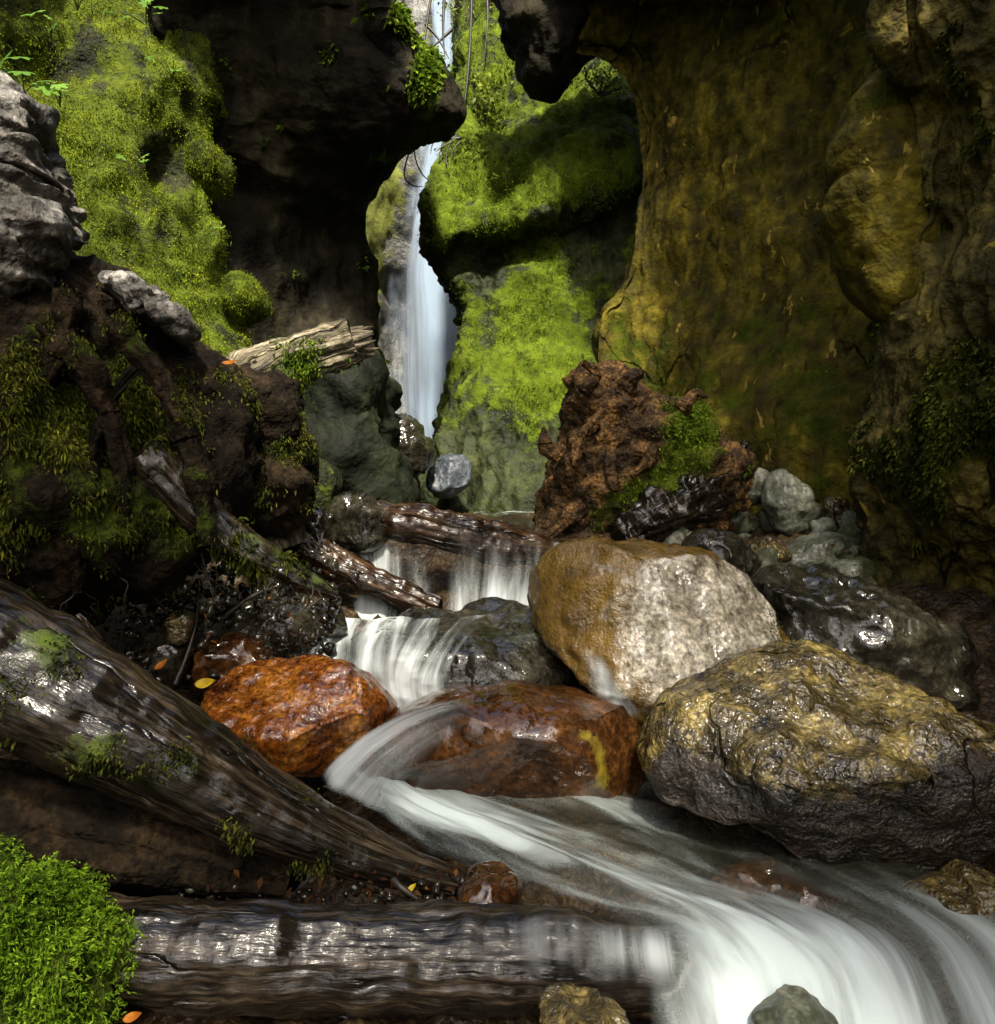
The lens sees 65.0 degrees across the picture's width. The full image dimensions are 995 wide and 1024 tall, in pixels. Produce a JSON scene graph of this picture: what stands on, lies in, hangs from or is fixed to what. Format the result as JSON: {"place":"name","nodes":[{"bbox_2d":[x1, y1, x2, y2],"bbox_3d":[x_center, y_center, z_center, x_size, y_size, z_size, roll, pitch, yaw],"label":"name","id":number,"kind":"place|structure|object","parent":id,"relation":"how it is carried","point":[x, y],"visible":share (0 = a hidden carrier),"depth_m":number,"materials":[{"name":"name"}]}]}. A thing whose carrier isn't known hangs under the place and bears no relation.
{"place":"outdoors","nodes":[
{"label":"outdoors","id":0,"kind":"place"},
{"bbox_2d":[0,512,994,1023],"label":"stream bed","id":1,"kind":"object","parent":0,"point":[680,840],"visible":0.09,"depth_m":2.57,"materials":[{"name":"grey stone"}]},
{"bbox_2d":[0,832,148,1023],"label":"moss mound","id":2,"kind":"object","parent":1,"relation":"on","point":[65,938],"visible":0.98,"depth_m":1.57,"materials":[{"name":"green plant"}]},
{"bbox_2d":[75,613,108,646],"bbox_3d":[-1.273,0.441,2.500,0.180,0.231,0.069,0,0,0],"label":"broken stick","id":3,"kind":"object","parent":1,"relation":"on","point":[84,620],"visible":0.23,"depth_m":2.51,"materials":[{"name":"wood"}]},
{"bbox_2d":[122,1012,141,1022],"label":"fallen leaf","id":4,"kind":"object","parent":1,"relation":"on","point":[130,1017],"visible":1,"depth_m":1.45,"materials":[{"name":"orange plant"}]},
{"bbox_2d":[0,0,274,356],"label":"mossy wall","id":5,"kind":"structure","parent":1,"relation":"on","point":[154,222],"depth_m":5.20,"materials":[{"name":"green plant"}]},
{"bbox_2d":[0,50,59,95],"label":"leafy plant","id":6,"kind":"object","parent":5,"relation":"on","point":[46,90],"visible":0.8,"depth_m":3.61,"materials":[{"name":"green plant"}]},
{"bbox_2d":[21,10,56,41],"bbox_3d":[-2.285,-2.463,3.897,0.148,0.108,0.164,0,0,41],"label":"leafy plant","id":7,"kind":"object","parent":5,"relation":"on","point":[51,31],"visible":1,"depth_m":3.94,"materials":[{"name":"green plant"}]},
{"bbox_2d":[36,80,69,107],"bbox_3d":[-2.041,-1.968,3.647,0.181,0.092,0.163,0,0,18],"label":"leafy plant","id":8,"kind":"object","parent":5,"relation":"on","point":[59,86],"visible":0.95,"depth_m":3.60,"materials":[{"name":"green plant"}]},
{"bbox_2d":[67,0,81,10],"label":"leafy plant","id":9,"kind":"object","parent":5,"relation":"on","point":[77,4],"visible":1,"depth_m":4.18,"materials":[{"name":"green plant"}]},
{"bbox_2d":[113,153,148,167],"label":"leafy plant","id":10,"kind":"object","parent":5,"relation":"on","point":[122,157],"visible":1,"depth_m":4.62,"materials":[{"name":"green plant"}]},
{"bbox_2d":[109,0,167,24],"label":"leafy plant","id":11,"kind":"object","parent":5,"relation":"on","point":[144,3],"visible":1,"depth_m":4.52,"materials":[{"name":"green plant"}]},
{"bbox_2d":[145,56,181,77],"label":"leafy plant","id":12,"kind":"object","parent":5,"relation":"on","point":[174,70],"visible":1,"depth_m":4.74,"materials":[{"name":"green plant"}]},
{"bbox_2d":[210,226,224,238],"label":"leafy plant","id":13,"kind":"object","parent":5,"relation":"on","point":[220,235],"visible":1,"depth_m":4.96,"materials":[{"name":"green plant"}]},
{"bbox_2d":[0,758,301,899],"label":"sunken log","id":14,"kind":"object","parent":1,"relation":"on","point":[133,851],"visible":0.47,"depth_m":1.94,"materials":[{"name":"brown wood"}]},
{"bbox_2d":[0,577,465,896],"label":"leaning log","id":15,"kind":"object","parent":14,"relation":"on","point":[82,702],"visible":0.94,"depth_m":1.87,"materials":[{"name":"brown wood"}]},
{"bbox_2d":[154,659,166,669],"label":"fallen leaf","id":16,"kind":"object","parent":1,"relation":"on","point":[159,665],"visible":1,"depth_m":2.72,"materials":[{"name":"orange plant"}]},
{"bbox_2d":[0,70,337,627],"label":"uprooted stump","id":17,"kind":"object","parent":1,"relation":"on","point":[131,461],"visible":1,"depth_m":2.58,"materials":[{"name":"brown wood"}]},
{"bbox_2d":[221,360,237,363],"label":"fallen leaf","id":18,"kind":"object","parent":17,"relation":"on","point":[228,362],"visible":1,"depth_m":2.70,"materials":[{"name":"orange plant"}]},
{"bbox_2d":[122,543,464,904],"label":"pebbles","id":19,"kind":"object","parent":1,"relation":"on","point":[328,627],"visible":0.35,"depth_m":2.97,"materials":[{"name":"black stone"}]},
{"bbox_2d":[131,622,210,690],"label":"stone","id":20,"kind":"object","parent":19,"relation":"on","point":[154,642],"visible":0.52,"depth_m":2.90,"materials":[{"name":"grey stone"}]},
{"bbox_2d":[165,610,195,645],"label":"stone","id":21,"kind":"object","parent":20,"relation":"on","point":[179,628],"visible":0.91,"depth_m":2.86,"materials":[{"name":"brown stone"}]},
{"bbox_2d":[172,588,198,686],"bbox_3d":[-1.139,0.449,2.894,0.035,0.353,0.210,0,0,5],"label":"stick","id":22,"kind":"object","parent":19,"relation":"on","point":[180,670],"visible":0.99,"depth_m":2.85,"materials":[{"name":"brown wood"}]},
{"bbox_2d":[191,631,273,690],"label":"stone","id":23,"kind":"object","parent":19,"relation":"on","point":[238,646],"visible":0.61,"depth_m":2.90,"materials":[{"name":"brown stone"}]},
{"bbox_2d":[217,586,280,622],"bbox_3d":[-0.962,0.360,3.102,0.311,0.137,0.019,0,0,-42],"label":"stick","id":24,"kind":"object","parent":19,"relation":"on","point":[237,606],"visible":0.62,"depth_m":3.07,"materials":[{"name":"brown wood"}]},
{"bbox_2d":[225,596,318,657],"bbox_3d":[-0.929,0.500,3.231,0.398,0.308,0.316,0,0,0],"label":"stone","id":25,"kind":"object","parent":19,"relation":"on","point":[252,621],"visible":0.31,"depth_m":3.12,"materials":[{"name":"grey stone"}]},
{"bbox_2d":[201,654,396,778],"bbox_3d":[-0.707,0.721,2.763,0.690,0.412,0.572,0,0,0],"label":"boulder","id":26,"kind":"object","parent":19,"relation":"on","point":[313,716],"visible":0.78,"depth_m":2.62,"materials":[{"name":"brown stone"}]},
{"bbox_2d":[195,678,215,687],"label":"fallen leaf","id":27,"kind":"object","parent":26,"relation":"on","point":[203,683],"visible":1,"depth_m":2.60,"materials":[{"name":"yellow plant"}]},
{"bbox_2d":[226,317,378,548],"bbox_3d":[-0.940,-0.341,3.469,0.796,1.075,0.594,0,0,0],"label":"broken log","id":28,"kind":"object","parent":19,"relation":"on","point":[281,372],"visible":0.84,"depth_m":3.37,"materials":[{"name":"beige wood"}]},
{"bbox_2d":[257,580,347,639],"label":"stone","id":29,"kind":"object","parent":19,"relation":"on","point":[339,621],"visible":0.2,"depth_m":3.35,"materials":[{"name":"grey stone"}]},
{"bbox_2d":[306,584,340,608],"bbox_3d":[-0.768,0.389,3.311,0.218,0.168,0.041,0,0,-11],"label":"stick","id":30,"kind":"object","parent":29,"relation":"on","point":[316,601],"visible":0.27,"depth_m":3.29,"materials":[{"name":"wood"}]},
{"bbox_2d":[315,637,327,656],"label":"stone","id":31,"kind":"object","parent":19,"relation":"on","point":[325,640],"visible":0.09,"depth_m":3.28,"materials":[{"name":"stone"}]},
{"bbox_2d":[138,0,466,502],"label":"overhanging wall","id":32,"kind":"structure","parent":1,"relation":"on","point":[338,110],"depth_m":6.25,"materials":[{"name":"brown stone"}]},
{"bbox_2d":[394,413,436,475],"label":"rock","id":33,"kind":"object","parent":32,"relation":"attached to","point":[413,443],"visible":0.59,"depth_m":6.46,"materials":[{"name":"stone"}]},
{"bbox_2d":[314,457,342,509],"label":"rock","id":34,"kind":"object","parent":1,"relation":"on","point":[328,488],"visible":0.38,"depth_m":5.23,"materials":[{"name":"stone"}]},
{"bbox_2d":[325,489,388,553],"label":"stone","id":35,"kind":"object","parent":1,"relation":"on","point":[356,516],"visible":0.88,"depth_m":3.90,"materials":[{"name":"grey stone"}]},
{"bbox_2d":[301,347,419,503],"bbox_3d":[-1.086,-0.511,6.093,1.185,1.489,1.242,0,0,-40],"label":"rock buttress","id":36,"kind":"object","parent":1,"relation":"on","point":[352,423],"visible":0.56,"depth_m":5.56,"materials":[{"name":"grey stone"}]},
{"bbox_2d":[282,536,442,610],"bbox_3d":[-0.734,0.274,3.843,0.935,0.527,0.190,0,0,0],"label":"cross log","id":37,"kind":"object","parent":1,"relation":"on","point":[356,572],"visible":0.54,"depth_m":3.79,"materials":[{"name":"brown wood"}]},
{"bbox_2d":[303,507,341,545],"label":"stone","id":38,"kind":"object","parent":37,"relation":"on","point":[321,525],"visible":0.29,"depth_m":3.82,"materials":[{"name":"grey stone"}]},
{"bbox_2d":[355,544,397,619],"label":"cascade","id":39,"kind":"object","parent":1,"relation":"on","point":[368,607],"visible":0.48,"depth_m":3.92,"materials":[{"name":"liquid"}]},
{"bbox_2d":[99,892,694,1023],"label":"fallen log","id":40,"kind":"object","parent":1,"relation":"on","point":[275,958],"visible":0.73,"depth_m":1.73,"materials":[{"name":"wood"}]},
{"bbox_2d":[391,877,417,899],"bbox_3d":[-0.232,0.932,1.930,0.076,0.045,0.025,0,0,30],"label":"stick","id":41,"kind":"object","parent":40,"relation":"on","point":[399,885],"visible":1,"depth_m":1.92,"materials":[{"name":"wood"}]},
{"bbox_2d":[408,883,415,890],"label":"fallen leaf","id":42,"kind":"object","parent":41,"relation":"on","point":[411,887],"visible":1,"depth_m":1.93,"materials":[{"name":"yellow plant"}]},
{"bbox_2d":[599,929,668,975],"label":"cascade","id":43,"kind":"object","parent":40,"relation":"on","point":[655,957],"visible":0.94,"depth_m":1.72,"materials":[{"name":"liquid"}]},
{"bbox_2d":[365,0,454,415],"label":"back wall","id":44,"kind":"structure","parent":1,"relation":"on","point":[389,220],"depth_m":13.43,"materials":[{"name":"grey stone"}]},
{"bbox_2d":[395,0,457,437],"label":"waterfall","id":45,"kind":"structure","parent":1,"relation":"on","point":[430,328],"depth_m":11.72,"materials":[{"name":"liquid"}]},
{"bbox_2d":[426,453,471,498],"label":"rock","id":46,"kind":"object","parent":1,"relation":"on","point":[448,476],"visible":1,"depth_m":6.89,"materials":[{"name":"grey stone"}]},
{"bbox_2d":[341,597,583,689],"bbox_3d":[-0.144,0.650,3.325,1.044,0.555,0.810,0,0,0],"label":"boulder","id":47,"kind":"object","parent":1,"relation":"on","point":[487,640],"visible":0.4,"depth_m":3.07,"materials":[{"name":"grey stone"}]},
{"bbox_2d":[328,616,442,706],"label":"cascade","id":48,"kind":"object","parent":47,"relation":"on","point":[403,678],"visible":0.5,"depth_m":2.97,"materials":[{"name":"liquid"}]},
{"bbox_2d":[376,500,565,566],"bbox_3d":[-0.169,0.137,4.044,1.542,0.411,0.318,0,0,-3],"label":"cascade log","id":49,"kind":"object","parent":1,"relation":"on","point":[490,542],"visible":0.56,"depth_m":3.93,"materials":[{"name":"brown wood"}]},
{"bbox_2d":[455,567,528,610],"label":"cascade","id":50,"kind":"object","parent":49,"relation":"attached to","point":[497,586],"visible":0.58,"depth_m":3.80,"materials":[{"name":"liquid"}]},
{"bbox_2d":[104,525,872,904],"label":"leaf litter","id":51,"kind":"object","parent":1,"relation":"on","point":[260,881],"visible":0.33,"depth_m":2.81,"materials":[{"name":"brown plant"}]},
{"bbox_2d":[456,861,523,903],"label":"stone","id":52,"kind":"object","parent":1,"relation":"on","point":[485,882],"visible":0.62,"depth_m":1.92,"materials":[{"name":"brown stone"}]},
{"bbox_2d":[361,680,645,829],"bbox_3d":[0.040,0.855,2.792,1.092,0.504,0.632,0,0,0],"label":"boulder","id":53,"kind":"object","parent":1,"relation":"on","point":[548,752],"visible":0.76,"depth_m":2.58,"materials":[{"name":"brown stone"}]},
{"bbox_2d":[327,705,440,805],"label":"cascade","id":54,"kind":"object","parent":53,"relation":"on","point":[345,767],"visible":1,"depth_m":2.46,"materials":[{"name":"liquid"}]},
{"bbox_2d":[415,0,642,518],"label":"tiered wall","id":55,"kind":"structure","parent":1,"relation":"on","point":[529,271],"depth_m":7.99,"materials":[{"name":"green plant"}]},
{"bbox_2d":[403,134,461,186],"bbox_3d":[-0.680,-3.711,8.238,0.621,0.620,0.100,0,0,-6],"label":"hanging branch","id":56,"kind":"object","parent":55,"relation":"attached to","point":[455,137],"visible":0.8,"depth_m":8.26,"materials":[{"name":"wood"}]},
{"bbox_2d":[423,0,488,100],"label":"hanging branch","id":57,"kind":"object","parent":55,"relation":"attached to","point":[444,36],"visible":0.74,"depth_m":8.87,"materials":[{"name":"brown wood"}]},
{"bbox_2d":[433,0,492,36],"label":"shrub","id":58,"kind":"object","parent":55,"relation":"on","point":[451,8],"visible":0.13,"depth_m":9.48,"materials":[{"name":"green plant"}]},
{"bbox_2d":[434,129,527,176],"bbox_3d":[-0.101,-3.827,8.616,0.848,0.828,0.973,0,0,36],"label":"shrub","id":59,"kind":"object","parent":55,"relation":"on","point":[477,135],"visible":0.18,"depth_m":8.45,"materials":[{"name":"green plant"}]},
{"bbox_2d":[460,42,511,134],"bbox_3d":[-0.102,-4.520,8.944,0.610,1.904,0.700,0,0,-15],"label":"shrub","id":60,"kind":"object","parent":55,"relation":"on","point":[498,114],"visible":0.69,"depth_m":8.90,"materials":[{"name":"green plant"}]},
{"bbox_2d":[471,7,519,102],"bbox_3d":[0.173,-4.999,9.243,1.374,2.159,0.751,0,0,0],"label":"shrub","id":61,"kind":"object","parent":55,"relation":"on","point":[491,35],"visible":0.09,"depth_m":9.07,"materials":[{"name":"green plant"}]},
{"bbox_2d":[444,136,551,199],"bbox_3d":[0.184,-3.610,8.238,1.515,0.864,0.639,0,0,0],"label":"shrub","id":62,"kind":"object","parent":55,"relation":"on","point":[512,184],"visible":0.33,"depth_m":8.22,"materials":[{"name":"green plant"}]},
{"bbox_2d":[570,57,632,103],"bbox_3d":[1.146,-4.682,8.414,0.914,0.472,0.508,0,0,-25],"label":"shrub","id":63,"kind":"object","parent":55,"relation":"on","point":[617,79],"visible":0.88,"depth_m":8.44,"materials":[{"name":"green plant"}]},
{"bbox_2d":[539,982,629,1023],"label":"stone","id":64,"kind":"object","parent":1,"relation":"on","point":[565,1003],"visible":1,"depth_m":1.54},
{"bbox_2d":[532,359,757,538],"bbox_3d":[0.891,-0.275,4.808,1.365,1.289,0.934,0,0,0],"label":"root stump","id":65,"kind":"object","parent":1,"relation":"on","point":[625,436],"visible":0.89,"depth_m":4.48,"materials":[{"name":"brown wood"}]},
{"bbox_2d":[527,536,793,724],"bbox_3d":[0.639,0.457,3.038,1.036,0.727,0.843,0,0,0],"label":"boulder","id":66,"kind":"object","parent":1,"relation":"on","point":[643,623],"visible":0.68,"depth_m":2.82,"materials":[{"name":"beige stone"}]},
{"bbox_2d":[600,667,625,707],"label":"cascade","id":67,"kind":"object","parent":66,"relation":"on","point":[610,695],"visible":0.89,"depth_m":2.73,"materials":[{"name":"liquid"}]},
{"bbox_2d":[608,440,753,542],"bbox_3d":[1.117,-0.082,4.515,0.950,0.710,0.393,0,0,-12],"label":"rotten log","id":68,"kind":"object","parent":1,"relation":"on","point":[656,513],"visible":0.61,"depth_m":4.37,"materials":[{"name":"brown wood"}]},
{"bbox_2d":[489,0,877,514],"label":"ochre wall","id":69,"kind":"structure","parent":1,"relation":"on","point":[741,311],"depth_m":5.89,"materials":[{"name":"brown stone"}]},
{"bbox_2d":[681,528,761,576],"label":"stone","id":70,"kind":"object","parent":1,"relation":"on","point":[733,548],"visible":0.53,"depth_m":3.83,"materials":[{"name":"grey stone"}]},
{"bbox_2d":[747,468,768,506],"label":"stone","id":71,"kind":"object","parent":1,"relation":"on","point":[754,492],"visible":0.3,"depth_m":4.66,"materials":[{"name":"grey stone"}]},
{"bbox_2d":[690,855,842,917],"bbox_3d":[0.768,1.119,2.214,0.440,0.268,0.185,0,0,0],"label":"stone","id":72,"kind":"object","parent":1,"relation":"on","point":[766,874],"visible":0.38,"depth_m":2.17,"materials":[{"name":"brown stone"}]},
{"bbox_2d":[663,507,877,577],"bbox_3d":[1.595,0.173,4.534,1.129,0.812,1.802,0,0,22],"label":"rubble","id":73,"kind":"object","parent":1,"relation":"on","point":[745,525],"visible":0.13,"depth_m":4.35,"materials":[{"name":"grey stone"}]},
{"bbox_2d":[748,535,792,561],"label":"stone","id":74,"kind":"object","parent":1,"relation":"on","point":[784,554],"visible":0.5,"depth_m":4.23,"materials":[{"name":"brown stone"}]},
{"bbox_2d":[760,468,823,536],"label":"stone","id":75,"kind":"object","parent":1,"relation":"on","point":[789,504],"visible":0.89,"depth_m":4.51,"materials":[{"name":"grey stone"}]},
{"bbox_2d":[751,984,838,1023],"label":"stone","id":76,"kind":"object","parent":1,"relation":"on","point":[788,1004],"visible":1,"depth_m":1.64,"materials":[{"name":"grey stone"}]},
{"bbox_2d":[637,639,994,891],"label":"boulder","id":77,"kind":"object","parent":1,"relation":"on","point":[827,766],"visible":0.98,"depth_m":2.15,"materials":[{"name":"brown stone"}]},
{"bbox_2d":[783,531,856,569],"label":"stone","id":78,"kind":"object","parent":1,"relation":"on","point":[804,551],"visible":0.6,"depth_m":4.27,"materials":[{"name":"grey stone"}]},
{"bbox_2d":[820,496,855,529],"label":"stone","id":79,"kind":"object","parent":1,"relation":"on","point":[833,508],"visible":0.38,"depth_m":4.54,"materials":[{"name":"brown stone"}]},
{"bbox_2d":[750,562,980,710],"bbox_3d":[1.572,0.568,3.436,0.954,0.679,0.754,0,0,0],"label":"boulder","id":80,"kind":"object","parent":1,"relation":"on","point":[867,620],"visible":0.56,"depth_m":3.19,"materials":[{"name":"grey stone"}]},
{"bbox_2d":[819,0,994,601],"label":"wall","id":81,"kind":"structure","parent":1,"relation":"on","point":[907,221],"depth_m":3.69,"materials":[{"name":"brown stone"}]},
{"bbox_2d":[903,859,994,945],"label":"stone","id":82,"kind":"object","parent":1,"relation":"on","point":[959,886],"visible":0.66,"depth_m":2.01,"materials":[{"name":"brown stone"}]},
{"bbox_2d":[357,768,994,1023],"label":"stream water","id":83,"kind":"structure","parent":0,"point":[748,958],"depth_m":1.81,"materials":[{"name":"white liquid"}]}
]}

